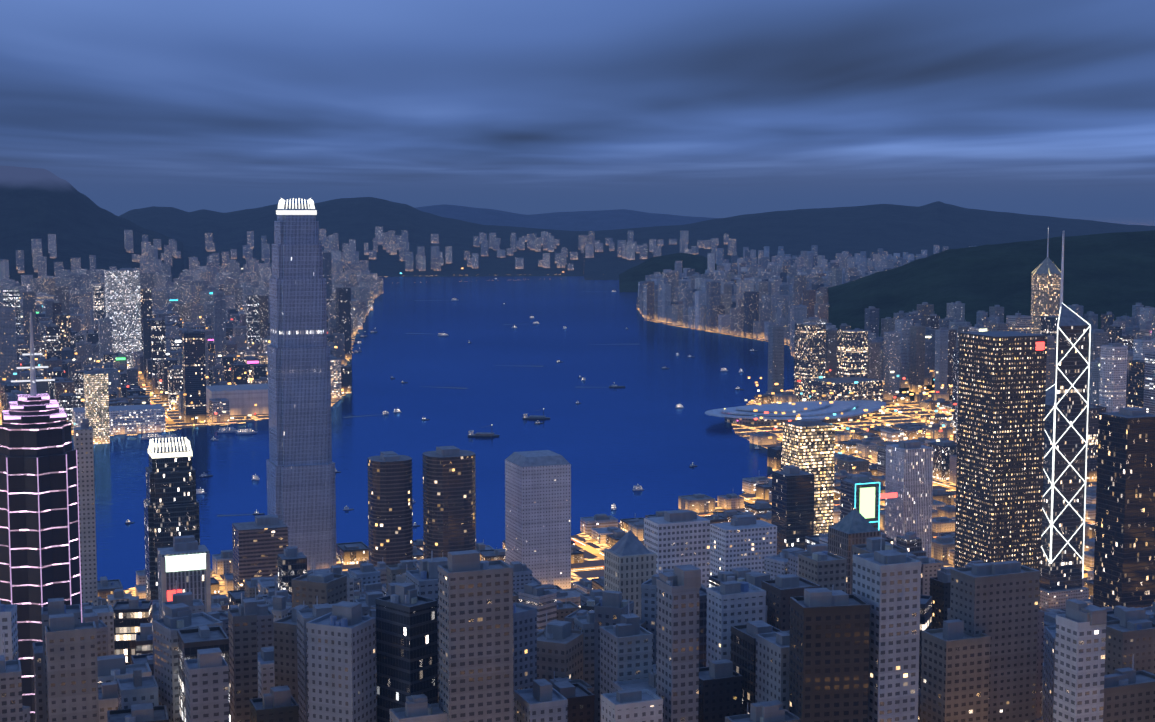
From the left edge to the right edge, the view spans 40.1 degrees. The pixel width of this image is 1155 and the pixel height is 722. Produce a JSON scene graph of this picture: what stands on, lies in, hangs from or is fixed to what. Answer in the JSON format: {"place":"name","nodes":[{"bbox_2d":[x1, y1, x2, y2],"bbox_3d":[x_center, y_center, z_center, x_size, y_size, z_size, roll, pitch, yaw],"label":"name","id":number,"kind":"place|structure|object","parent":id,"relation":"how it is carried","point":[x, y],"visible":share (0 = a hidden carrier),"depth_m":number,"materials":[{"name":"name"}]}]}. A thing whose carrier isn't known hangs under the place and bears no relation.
{"place":"outdoors","nodes":[
{"label":"outdoors","id":0,"kind":"place"},
{"bbox_2d":[119,197,583,276],"bbox_3d":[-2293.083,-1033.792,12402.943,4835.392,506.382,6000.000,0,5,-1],"label":"mountain","id":1,"kind":"structure","parent":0,"point":[359,219],"depth_m":11543.43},
{"bbox_2d":[72,276,794,589],"bbox_3d":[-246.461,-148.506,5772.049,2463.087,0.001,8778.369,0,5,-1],"label":"water","id":2,"kind":"structure","parent":0,"point":[612,446],"depth_m":3147.69,"materials":[{"name":"blue liquid"}]},
{"bbox_2d":[217,300,609,515],"bbox_3d":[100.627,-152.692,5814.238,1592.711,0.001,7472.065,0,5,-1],"label":"boats","id":3,"kind":"object","parent":2,"relation":"on","point":[421,386],"visible":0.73,"depth_m":4069.90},
{"bbox_2d":[0,217,1154,610],"bbox_3d":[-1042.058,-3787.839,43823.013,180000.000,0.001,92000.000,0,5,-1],"label":"ground","id":4,"kind":"structure","parent":0,"point":[890,417],"depth_m":2946.58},
{"bbox_2d":[0,166,183,285],"bbox_3d":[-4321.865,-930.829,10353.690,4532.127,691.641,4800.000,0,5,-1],"label":"mountain","id":5,"kind":"structure","parent":4,"relation":"on","point":[39,203],"depth_m":9635.26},
{"bbox_2d":[416,204,717,230],"bbox_3d":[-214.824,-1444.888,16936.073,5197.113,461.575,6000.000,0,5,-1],"label":"distant mountains","id":6,"kind":"structure","parent":4,"relation":"on","point":[598,220],"depth_m":16518.59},
{"bbox_2d":[0,204,1154,721],"bbox_3d":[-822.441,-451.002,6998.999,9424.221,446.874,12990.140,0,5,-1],"label":"city buildings","id":7,"kind":"structure","parent":4,"relation":"on","point":[790,602],"depth_m":1278.32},
{"bbox_2d":[0,198,1099,622],"bbox_3d":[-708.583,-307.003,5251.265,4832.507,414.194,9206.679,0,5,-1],"label":"building lights","id":8,"kind":"object","parent":7,"relation":"on","point":[198,560],"visible":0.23,"depth_m":1589.04},
{"bbox_2d":[705,400,885,419],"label":"convention center roof","id":9,"kind":"structure","parent":7,"relation":"attached to","point":[821,411],"depth_m":3006.64,"materials":[{"name":"metal"}]},
{"bbox_2d":[0,0,1154,216],"label":"sky","id":10,"kind":"structure","parent":0,"point":[692,108],"materials":[{"name":"blue"}]},
{"bbox_2d":[619,253,724,291],"bbox_3d":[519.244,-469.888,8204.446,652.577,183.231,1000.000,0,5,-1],"label":"hill","id":11,"kind":"structure","parent":0,"point":[630,278],"depth_m":8106.03,"materials":[{"name":"plant"}]},
{"bbox_2d":[583,201,1154,279],"bbox_3d":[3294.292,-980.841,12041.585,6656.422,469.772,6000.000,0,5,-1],"label":"mountain","id":12,"kind":"structure","parent":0,"point":[892,229],"depth_m":11307.18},
{"bbox_2d":[827,230,1154,399],"bbox_3d":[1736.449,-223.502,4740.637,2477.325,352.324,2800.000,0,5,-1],"label":"island hill","id":13,"kind":"structure","parent":0,"point":[1113,273],"depth_m":4406.97,"materials":[{"name":"plant"}]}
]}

